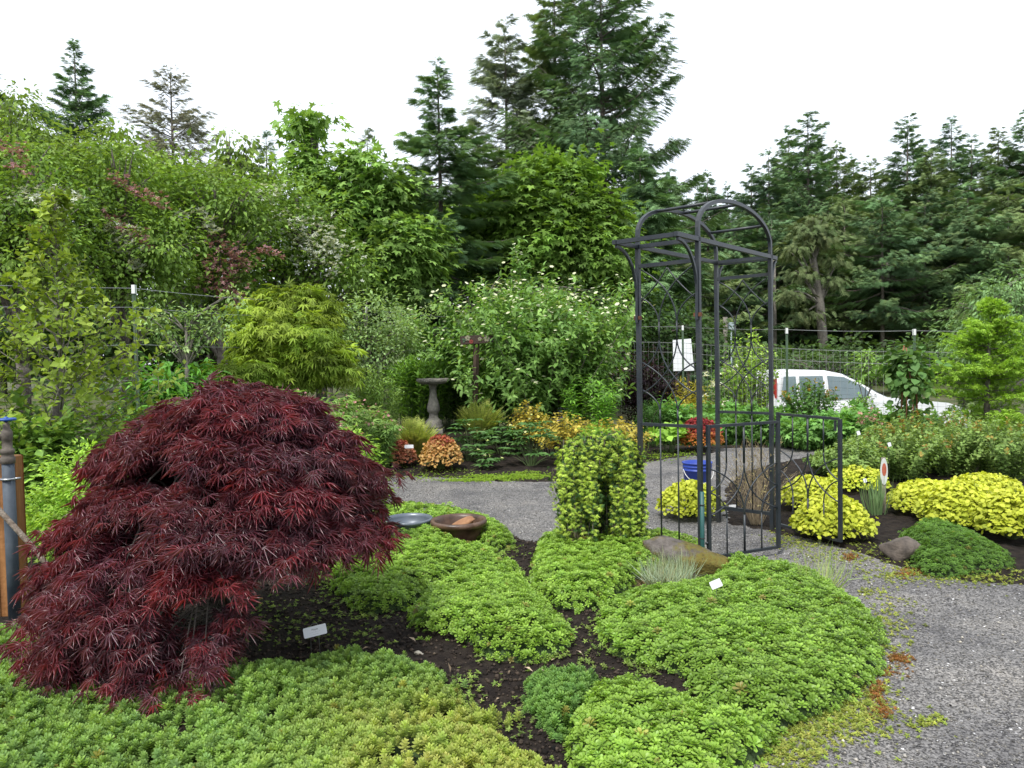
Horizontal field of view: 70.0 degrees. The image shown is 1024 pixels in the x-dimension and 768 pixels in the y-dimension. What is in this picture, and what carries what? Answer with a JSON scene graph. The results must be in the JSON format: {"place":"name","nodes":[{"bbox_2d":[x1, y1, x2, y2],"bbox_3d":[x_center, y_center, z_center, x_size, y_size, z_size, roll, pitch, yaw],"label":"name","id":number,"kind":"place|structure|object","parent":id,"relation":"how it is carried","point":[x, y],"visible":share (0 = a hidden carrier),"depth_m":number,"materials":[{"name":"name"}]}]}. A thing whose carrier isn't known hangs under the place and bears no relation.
{"place":"outdoors","nodes":[
{"label":"outdoors","id":0,"kind":"place"},
{"bbox_2d":[0,369,1023,767],"bbox_3d":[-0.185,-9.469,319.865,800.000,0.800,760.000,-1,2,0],"label":"ground","id":1,"kind":"structure","parent":0,"point":[892,521],"depth_m":5.16,"materials":[{"name":"soil"}]},
{"bbox_2d":[0,454,28,616],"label":"wooden post","id":2,"kind":"object","parent":1,"relation":"on","point":[20,498],"visible":0.28,"depth_m":4.86,"materials":[{"name":"brown wood"}]},
{"bbox_2d":[0,417,20,619],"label":"standpipe","id":3,"kind":"object","parent":2,"relation":"attached to","point":[8,462],"visible":0.93,"depth_m":4.78,"materials":[{"name":"grey metal"}]},
{"bbox_2d":[0,78,90,223],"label":"willow","id":4,"kind":"object","parent":1,"relation":"on","point":[17,116],"visible":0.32,"depth_m":19.59,"materials":[{"name":"green plant"}]},
{"bbox_2d":[0,379,119,558],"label":"bushy shrub","id":5,"kind":"object","parent":1,"relation":"on","point":[35,434],"visible":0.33,"depth_m":6.52,"materials":[{"name":"green plant"}]},
{"bbox_2d":[0,117,127,431],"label":"hawthorn","id":6,"kind":"object","parent":1,"relation":"on","point":[15,208],"visible":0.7,"depth_m":13.62,"materials":[{"name":"green plant"}]},
{"bbox_2d":[24,435,120,571],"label":"light green shrub","id":7,"kind":"object","parent":1,"relation":"on","point":[44,515],"visible":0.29,"depth_m":5.36,"materials":[{"name":"green plant"}]},
{"bbox_2d":[29,38,154,392],"bbox_3d":[-22.233,-8.460,37.606,7.597,18.454,7.234,1,3,40],"label":"fir tree","id":8,"kind":"object","parent":1,"relation":"on","point":[87,107],"visible":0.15,"depth_m":37.11,"materials":[{"name":"green plant"}]},
{"bbox_2d":[0,186,186,510],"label":"young tree","id":9,"kind":"object","parent":1,"relation":"on","point":[61,322],"visible":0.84,"depth_m":6.88,"materials":[{"name":"green plant"}]},
{"bbox_2d":[0,279,204,415],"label":"thicket","id":10,"kind":"object","parent":1,"relation":"on","point":[150,346],"visible":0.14,"depth_m":18.86,"materials":[{"name":"green plant"}]},
{"bbox_2d":[26,123,240,419],"bbox_3d":[-7.974,-2.096,15.335,4.381,6.552,3.560,-2,2,-22],"label":"hawthorn","id":11,"kind":"object","parent":1,"relation":"on","point":[132,255],"visible":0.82,"depth_m":14.96,"materials":[{"name":"green plant"}]},
{"bbox_2d":[9,115,277,339],"bbox_3d":[-10.174,-3.402,20.765,7.573,8.863,4.684,-1,2,0],"label":"willow","id":12,"kind":"object","parent":1,"relation":"on","point":[98,136],"visible":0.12,"depth_m":20.20,"materials":[{"name":"green plant"}]},
{"bbox_2d":[84,351,237,429],"bbox_3d":[-4.623,0.607,10.004,2.171,2.139,2.100,-1,2,0],"label":"laurel","id":13,"kind":"object","parent":1,"relation":"on","point":[145,387],"visible":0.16,"depth_m":9.76,"materials":[{"name":"green plant"}]},
{"bbox_2d":[116,63,250,376],"bbox_3d":[-16.625,-7.408,35.787,7.643,16.260,7.904,-1,2,0],"label":"fir tree","id":14,"kind":"object","parent":1,"relation":"on","point":[183,117],"visible":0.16,"depth_m":35.30,"materials":[{"name":"green plant"}]},
{"bbox_2d":[129,282,256,397],"bbox_3d":[-4.298,0.010,9.918,1.677,2.772,0.724,-1,2,0],"label":"espalier apple","id":15,"kind":"object","parent":1,"relation":"on","point":[187,354],"visible":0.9,"depth_m":9.86,"materials":[{"name":"green plant"}]},
{"bbox_2d":[0,369,415,726],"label":"red maple","id":16,"kind":"object","parent":1,"relation":"on","point":[223,494],"visible":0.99,"depth_m":3.59,"materials":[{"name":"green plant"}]},
{"bbox_2d":[115,127,320,365],"bbox_3d":[-6.811,-2.322,17.109,4.783,6.834,3.581,-1,2,0],"label":"hawthorn","id":17,"kind":"object","parent":1,"relation":"on","point":[234,214],"visible":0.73,"depth_m":16.61,"materials":[{"name":"green plant"}]},
{"bbox_2d":[100,266,363,383],"bbox_3d":[-8.364,-1.346,21.342,8.239,4.654,5.316,-1,2,0],"label":"thicket","id":18,"kind":"object","parent":1,"relation":"on","point":[210,355],"visible":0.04,"depth_m":20.94,"materials":[{"name":"green plant"}]},
{"bbox_2d":[192,352,291,387],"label":"shrub","id":19,"kind":"object","parent":1,"relation":"on","point":[250,371],"visible":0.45,"depth_m":10.21,"materials":[{"name":"green plant"}]},
{"bbox_2d":[191,125,295,319],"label":"poplar","id":20,"kind":"object","parent":1,"relation":"on","point":[247,163],"visible":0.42,"depth_m":25.55,"materials":[{"name":"green plant"}]},
{"bbox_2d":[0,621,561,767],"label":"ground cover","id":21,"kind":"object","parent":1,"relation":"on","point":[330,711],"visible":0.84,"depth_m":3.15,"materials":[{"name":"green plant"}]},
{"bbox_2d":[211,277,371,397],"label":"green maple","id":22,"kind":"object","parent":1,"relation":"on","point":[312,345],"visible":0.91,"depth_m":10.82,"materials":[{"name":"green plant"}]},
{"bbox_2d":[226,159,392,395],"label":"hawthorn","id":23,"kind":"object","parent":1,"relation":"on","point":[297,268],"visible":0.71,"depth_m":18.13,"materials":[{"name":"green plant"}]},
{"bbox_2d":[34,460,664,744],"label":"seedlings","id":24,"kind":"object","parent":1,"relation":"on","point":[651,668],"visible":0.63,"depth_m":4.27,"materials":[{"name":"green plant"}]},
{"bbox_2d":[266,100,466,400],"bbox_3d":[-4.552,-4.007,22.896,6.364,9.705,3.919,-1,2,0],"label":"maple tree","id":25,"kind":"object","parent":1,"relation":"on","point":[415,252],"visible":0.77,"depth_m":22.24,"materials":[{"name":"green plant"}]},
{"bbox_2d":[340,362,404,425],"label":"feathery perennial","id":26,"kind":"object","parent":1,"relation":"on","point":[372,396],"visible":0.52,"depth_m":12.44,"materials":[{"name":"green plant"}]},
{"bbox_2d":[358,403,406,467],"bbox_3d":[-2.074,0.787,10.841,0.947,1.029,0.946,-2,2,-25],"label":"bleeding heart","id":27,"kind":"object","parent":1,"relation":"on","point":[381,428],"visible":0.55,"depth_m":10.66,"materials":[{"name":"green plant"}]},
{"bbox_2d":[329,281,437,405],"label":"shrub","id":28,"kind":"object","parent":1,"relation":"on","point":[369,344],"visible":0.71,"depth_m":12.91,"materials":[{"name":"green plant"}]},
{"bbox_2d":[326,523,502,613],"bbox_3d":[-0.785,1.369,5.771,1.328,0.269,1.995,0,2,31],"label":"ground cover","id":29,"kind":"object","parent":1,"relation":"on","point":[430,556],"visible":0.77,"depth_m":5.32,"materials":[{"name":"green plant"}]},
{"bbox_2d":[382,353,459,427],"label":"shrub","id":30,"kind":"object","parent":1,"relation":"on","point":[415,405],"visible":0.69,"depth_m":14.31,"materials":[{"name":"green plant"}]},
{"bbox_2d":[418,434,463,469],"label":"coral bells","id":31,"kind":"object","parent":1,"relation":"on","point":[440,445],"visible":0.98,"depth_m":10.68,"materials":[{"name":"orange plant"}]},
{"bbox_2d":[373,501,516,552],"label":"ground cover","id":32,"kind":"object","parent":1,"relation":"on","point":[491,533],"visible":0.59,"depth_m":7.15,"materials":[{"name":"green plant"}]},
{"bbox_2d":[373,56,523,389],"bbox_3d":[-2.357,-5.083,24.890,5.766,11.824,5.625,-1,2,0],"label":"spruce tree","id":33,"kind":"object","parent":1,"relation":"on","point":[461,188],"visible":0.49,"depth_m":24.38,"materials":[{"name":"green plant"}]},
{"bbox_2d":[430,513,486,543],"bbox_3d":[-0.479,1.344,6.601,0.514,0.250,0.514,-1,2,0],"label":"clay bowl","id":34,"kind":"object","parent":1,"relation":"on","point":[471,532],"visible":0.73,"depth_m":6.45,"materials":[{"name":"brown ceramic"}]},
{"bbox_2d":[456,395,509,442],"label":"fern","id":35,"kind":"object","parent":1,"relation":"on","point":[486,415],"visible":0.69,"depth_m":12.58,"materials":[{"name":"green plant"}]},
{"bbox_2d":[406,550,577,666],"bbox_3d":[-0.148,1.390,4.877,1.070,0.265,1.899,-1,2,0],"label":"ground cover","id":36,"kind":"object","parent":1,"relation":"on","point":[498,611],"visible":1,"depth_m":4.33,"materials":[{"name":"green plant"}]},
{"bbox_2d":[453,13,560,206],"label":"fir tree","id":37,"kind":"object","parent":1,"relation":"on","point":[518,101],"visible":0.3,"depth_m":38.77,"materials":[{"name":"green plant"}]},
{"bbox_2d":[398,259,634,362],"bbox_3d":[0.093,-1.712,24.188,7.838,4.879,5.890,-1,2,0],"label":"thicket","id":38,"kind":"object","parent":1,"relation":"on","point":[568,285],"visible":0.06,"depth_m":23.47,"materials":[{"name":"green plant"}]},
{"bbox_2d":[394,235,655,445],"bbox_3d":[0.105,-0.823,13.708,4.790,3.958,4.851,-1,2,0],"label":"flowering shrub","id":39,"kind":"object","parent":1,"relation":"on","point":[521,358],"visible":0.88,"depth_m":13.23,"materials":[{"name":"green plant"}]},
{"bbox_2d":[499,0,599,168],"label":"fir tree","id":40,"kind":"object","parent":1,"relation":"on","point":[536,55],"visible":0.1,"depth_m":39.87,"materials":[{"name":"green plant"}]},
{"bbox_2d":[450,128,666,317],"bbox_3d":[1.291,-4.103,26.962,9.052,9.993,6.421,-1,2,0],"label":"maple tree","id":41,"kind":"object","parent":1,"relation":"on","point":[578,230],"visible":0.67,"depth_m":25.71,"materials":[{"name":"green plant"}]},
{"bbox_2d":[521,662,601,742],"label":"ground cover","id":42,"kind":"object","parent":1,"relation":"on","point":[555,699],"visible":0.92,"depth_m":3.42,"materials":[{"name":"green plant"}]},
{"bbox_2d":[558,374,621,449],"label":"lily","id":43,"kind":"object","parent":1,"relation":"on","point":[573,404],"visible":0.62,"depth_m":12.71,"materials":[{"name":"green plant"}]},
{"bbox_2d":[547,419,649,546],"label":"weeping spruce","id":44,"kind":"object","parent":1,"relation":"on","point":[599,485],"visible":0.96,"depth_m":5.93,"materials":[{"name":"green plant"}]},
{"bbox_2d":[493,0,729,327],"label":"fir tree","id":45,"kind":"object","parent":1,"relation":"on","point":[618,98],"visible":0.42,"depth_m":36.13,"materials":[{"name":"green plant"}]},
{"bbox_2d":[528,527,697,614],"bbox_3d":[0.548,1.346,5.781,1.454,0.264,2.029,1,3,40],"label":"ground cover","id":46,"kind":"object","parent":1,"relation":"on","point":[576,576],"visible":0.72,"depth_m":5.27,"materials":[{"name":"green plant"}]},
{"bbox_2d":[605,344,682,443],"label":"shrub","id":47,"kind":"object","parent":1,"relation":"on","point":[647,381],"visible":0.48,"depth_m":15.17,"materials":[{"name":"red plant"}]},
{"bbox_2d":[569,271,749,413],"bbox_3d":[5.128,-1.369,26.486,7.930,5.410,5.160,-2,2,-22],"label":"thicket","id":48,"kind":"object","parent":1,"relation":"on","point":[666,331],"visible":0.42,"depth_m":26.11,"materials":[{"name":"green plant"}]},
{"bbox_2d":[596,144,733,402],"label":"fir tree","id":49,"kind":"object","parent":1,"relation":"on","point":[657,221],"visible":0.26,"depth_m":31.87,"materials":[{"name":"green plant"}]},
{"bbox_2d":[624,545,713,584],"bbox_3d":[1.100,1.302,5.150,0.622,0.300,0.603,-1,2,0],"label":"blue fescue","id":50,"kind":"object","parent":1,"relation":"on","point":[672,573],"visible":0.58,"depth_m":5.10,"materials":[{"name":"green plant"}]},
{"bbox_2d":[562,672,780,767],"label":"ground cover","id":51,"kind":"object","parent":1,"relation":"on","point":[624,722],"visible":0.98,"depth_m":2.98,"materials":[{"name":"green plant"}]},
{"bbox_2d":[642,535,742,573],"bbox_3d":[1.389,1.364,5.618,0.779,0.339,0.259,0,2,26],"label":"mossy rock","id":52,"kind":"object","parent":1,"relation":"on","point":[713,560],"visible":0.44,"depth_m":5.58,"materials":[{"name":"grey stone"}]},
{"bbox_2d":[673,235,767,352],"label":"fir tree","id":53,"kind":"object","parent":1,"relation":"on","point":[722,291],"visible":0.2,"depth_m":46.23,"materials":[{"name":"green plant"}]},
{"bbox_2d":[612,199,842,556],"bbox_3d":[1.917,-0.039,6.094,1.270,2.995,1.978,1,3,41],"label":"garden arbor","id":54,"kind":"object","parent":1,"relation":"on","point":[696,260],"visible":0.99,"depth_m":5.99,"materials":[{"name":"paint"}]},
{"bbox_2d":[593,551,894,740],"bbox_3d":[1.497,1.374,4.407,2.349,0.267,1.751,-3,3,-41],"label":"ground cover","id":55,"kind":"object","parent":1,"relation":"on","point":[776,645],"visible":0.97,"depth_m":3.95,"materials":[{"name":"green plant"}]},
{"bbox_2d":[692,217,801,380],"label":"fir tree","id":56,"kind":"object","parent":1,"relation":"on","point":[737,268],"visible":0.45,"depth_m":48.38,"materials":[{"name":"green plant"}]},
{"bbox_2d":[721,327,780,444],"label":"yellow green shrub","id":57,"kind":"object","parent":1,"relation":"on","point":[751,363],"visible":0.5,"depth_m":15.69,"materials":[{"name":"green plant"}]},
{"bbox_2d":[714,436,805,525],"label":"bare shrub","id":58,"kind":"object","parent":1,"relation":"on","point":[754,516],"visible":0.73,"depth_m":7.06,"materials":[{"name":"brown plant"}]},
{"bbox_2d":[727,397,805,444],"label":"geranium","id":59,"kind":"object","parent":1,"relation":"on","point":[756,428],"visible":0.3,"depth_m":13.49,"materials":[{"name":"green plant"}]},
{"bbox_2d":[719,148,814,355],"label":"fir tree","id":60,"kind":"object","parent":1,"relation":"on","point":[768,195],"visible":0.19,"depth_m":55.32,"materials":[{"name":"green plant"}]},
{"bbox_2d":[712,206,831,327],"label":"fir tree","id":61,"kind":"object","parent":1,"relation":"on","point":[773,230],"visible":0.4,"depth_m":49.00,"materials":[{"name":"green plant"}]},
{"bbox_2d":[737,205,866,349],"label":"fir tree","id":62,"kind":"object","parent":1,"relation":"on","point":[801,332],"visible":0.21,"depth_m":51.07,"materials":[{"name":"green plant"}]},
{"bbox_2d":[768,405,844,450],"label":"geranium","id":63,"kind":"object","parent":1,"relation":"on","point":[799,433],"visible":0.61,"depth_m":12.37,"materials":[{"name":"green plant"}]},
{"bbox_2d":[777,378,842,414],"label":"rose bush","id":64,"kind":"object","parent":1,"relation":"on","point":[809,405],"visible":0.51,"depth_m":13.32,"materials":[{"name":"green plant"}]},
{"bbox_2d":[760,211,861,370],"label":"leaning pine","id":65,"kind":"object","parent":1,"relation":"on","point":[815,236],"visible":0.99,"depth_m":40.55,"materials":[{"name":"green plant"}]},
{"bbox_2d":[781,474,843,507],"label":"coral bells","id":66,"kind":"object","parent":1,"relation":"on","point":[800,488],"visible":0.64,"depth_m":7.56,"materials":[{"name":"yellow plant"}]},
{"bbox_2d":[603,325,1023,421],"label":"wire fence","id":67,"kind":"object","parent":1,"relation":"on","point":[819,355],"visible":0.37,"depth_m":14.45,"materials":[{"name":"grey metal"}]},
{"bbox_2d":[753,110,877,357],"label":"fir tree","id":68,"kind":"object","parent":1,"relation":"on","point":[793,197],"visible":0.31,"depth_m":52.91,"materials":[{"name":"green plant"}]},
{"bbox_2d":[773,343,873,380],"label":"weedy shrub","id":69,"kind":"object","parent":1,"relation":"on","point":[837,367],"visible":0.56,"depth_m":21.04,"materials":[{"name":"green plant"}]},
{"bbox_2d":[788,492,880,538],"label":"coral bells","id":70,"kind":"object","parent":1,"relation":"on","point":[856,515],"visible":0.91,"depth_m":6.31,"materials":[{"name":"yellow plant"}]},
{"bbox_2d":[812,439,889,485],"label":"rose bush","id":71,"kind":"object","parent":1,"relation":"on","point":[865,456],"visible":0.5,"depth_m":8.92,"materials":[{"name":"green plant"}]},
{"bbox_2d":[803,317,900,386],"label":"undergrowth shrub","id":72,"kind":"object","parent":1,"relation":"on","point":[848,344],"visible":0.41,"depth_m":35.65,"materials":[{"name":"green plant"}]},
{"bbox_2d":[792,195,920,374],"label":"fir tree","id":73,"kind":"object","parent":1,"relation":"on","point":[839,206],"visible":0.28,"depth_m":48.70,"materials":[{"name":"green plant"}]},
{"bbox_2d":[825,464,890,491],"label":"coral bells","id":74,"kind":"object","parent":1,"relation":"on","point":[854,471],"visible":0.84,"depth_m":8.55,"materials":[{"name":"yellow plant"}]},
{"bbox_2d":[817,397,899,451],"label":"geranium","id":75,"kind":"object","parent":1,"relation":"on","point":[850,425],"visible":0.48,"depth_m":12.10,"materials":[{"name":"green plant"}]},
{"bbox_2d":[756,369,969,427],"bbox_3d":[8.291,0.500,17.677,4.740,1.765,2.040,-1,2,-3],"label":"parked van","id":76,"kind":"object","parent":1,"relation":"on","point":[830,379],"visible":0.09,"depth_m":16.88,"materials":[{"name":"white paint"}]},
{"bbox_2d":[831,155,918,357],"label":"fir tree","id":77,"kind":"object","parent":1,"relation":"on","point":[865,183],"visible":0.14,"depth_m":54.28,"materials":[{"name":"green plant"}]},
{"bbox_2d":[731,529,1023,767],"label":"weeds","id":78,"kind":"object","parent":1,"relation":"on","point":[818,750],"visible":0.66,"depth_m":3.29,"materials":[{"name":"green plant"}]},
{"bbox_2d":[809,192,966,385],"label":"fir tree","id":79,"kind":"object","parent":1,"relation":"on","point":[896,235],"visible":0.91,"depth_m":43.90,"materials":[{"name":"green plant"}]},
{"bbox_2d":[851,419,953,482],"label":"rose bush","id":80,"kind":"object","parent":1,"relation":"on","point":[896,451],"visible":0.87,"depth_m":9.18,"materials":[{"name":"green plant"}]},
{"bbox_2d":[855,113,961,348],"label":"fir tree","id":81,"kind":"object","parent":1,"relation":"on","point":[896,182],"visible":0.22,"depth_m":55.11,"materials":[{"name":"green plant"}]},
{"bbox_2d":[869,339,951,434],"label":"climbing plant","id":82,"kind":"object","parent":1,"relation":"on","point":[908,377],"visible":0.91,"depth_m":11.33,"materials":[{"name":"green plant"}]},
{"bbox_2d":[886,478,954,513],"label":"coral bells","id":83,"kind":"object","parent":1,"relation":"on","point":[907,491],"visible":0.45,"depth_m":7.33,"materials":[{"name":"yellow plant"}]},
{"bbox_2d":[876,149,975,350],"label":"fir tree","id":84,"kind":"object","parent":1,"relation":"on","point":[940,175],"visible":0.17,"depth_m":53.08,"materials":[{"name":"green plant"}]},
{"bbox_2d":[872,406,981,463],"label":"rose bush","id":85,"kind":"object","parent":1,"relation":"on","point":[961,424],"visible":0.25,"depth_m":10.55,"materials":[{"name":"green plant"}]},
{"bbox_2d":[840,189,1015,344],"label":"fir tree","id":86,"kind":"object","parent":1,"relation":"on","point":[900,324],"visible":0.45,"depth_m":44.81,"materials":[{"name":"green plant"}]},
{"bbox_2d":[902,115,979,256],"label":"fir tree","id":87,"kind":"object","parent":1,"relation":"on","point":[951,164],"visible":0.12,"depth_m":59.18,"materials":[{"name":"green plant"}]},
{"bbox_2d":[902,422,998,475],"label":"rose bush","id":88,"kind":"object","parent":1,"relation":"on","point":[948,465],"visible":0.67,"depth_m":9.42,"materials":[{"name":"green plant"}]},
{"bbox_2d":[897,517,1015,579],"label":"ground cover","id":89,"kind":"object","parent":1,"relation":"on","point":[945,549],"visible":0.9,"depth_m":5.61,"materials":[{"name":"green plant"}]},
{"bbox_2d":[911,479,1005,529],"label":"coral bells","id":90,"kind":"object","parent":1,"relation":"on","point":[947,497],"visible":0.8,"depth_m":6.68,"materials":[{"name":"yellow plant"}]},
{"bbox_2d":[901,179,1023,339],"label":"fir tree","id":91,"kind":"object","parent":1,"relation":"on","point":[981,249],"visible":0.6,"depth_m":43.27,"materials":[{"name":"green plant"}]},
{"bbox_2d":[936,134,999,319],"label":"fir tree","id":92,"kind":"object","parent":1,"relation":"on","point":[962,168],"visible":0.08,"depth_m":56.29,"materials":[{"name":"green plant"}]},
{"bbox_2d":[918,179,1023,379],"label":"fir tree","id":93,"kind":"object","parent":1,"relation":"on","point":[1016,254],"visible":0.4,"depth_m":43.54,"materials":[{"name":"green plant"}]},
{"bbox_2d":[921,258,1023,431],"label":"rounded tree","id":94,"kind":"object","parent":1,"relation":"on","point":[1006,293],"visible":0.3,"depth_m":18.85,"materials":[{"name":"green plant"}]},
{"bbox_2d":[928,296,1023,430],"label":"larch","id":95,"kind":"object","parent":1,"relation":"on","point":[989,334],"visible":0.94,"depth_m":11.69,"materials":[{"name":"green plant"}]},
{"bbox_2d":[945,127,1023,283],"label":"fir tree","id":96,"kind":"object","parent":1,"relation":"on","point":[992,148],"visible":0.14,"depth_m":53.15,"materials":[{"name":"green plant"}]},
{"bbox_2d":[949,416,1023,481],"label":"rose bush","id":97,"kind":"object","parent":1,"relation":"on","point":[999,460],"visible":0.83,"depth_m":9.10,"materials":[{"name":"green plant"}]},
{"bbox_2d":[966,486,1023,539],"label":"coral bells","id":98,"kind":"object","parent":1,"relation":"on","point":[1008,502],"visible":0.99,"depth_m":6.21,"materials":[{"name":"yellow plant"}]},
{"bbox_2d":[979,109,1023,321],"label":"fir tree","id":99,"kind":"object","parent":1,"relation":"on","point":[1019,169],"visible":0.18,"depth_m":51.58,"materials":[{"name":"green plant"}]},
{"bbox_2d":[0,0,1023,364],"label":"sky","id":100,"kind":"structure","parent":0,"point":[754,68],"materials":[{"name":"white"}]},
{"bbox_2d":[499,414,561,465],"bbox_3d":[0.309,0.860,11.118,1.003,0.806,0.753,-1,2,17],"label":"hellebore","id":101,"kind":"object","parent":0,"point":[535,450],"visible":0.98,"depth_m":11.11,"materials":[{"name":"green plant"}]},
{"bbox_2d":[381,447,1023,767],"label":"gravel path","id":102,"kind":"structure","parent":0,"point":[669,468],"depth_m":4.33,"materials":[{"name":"grey gravel"}]},
{"bbox_2d":[655,478,725,517],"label":"coral bells","id":103,"kind":"object","parent":102,"relation":"on","point":[688,492],"visible":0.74,"depth_m":7.28,"materials":[{"name":"yellow plant"}]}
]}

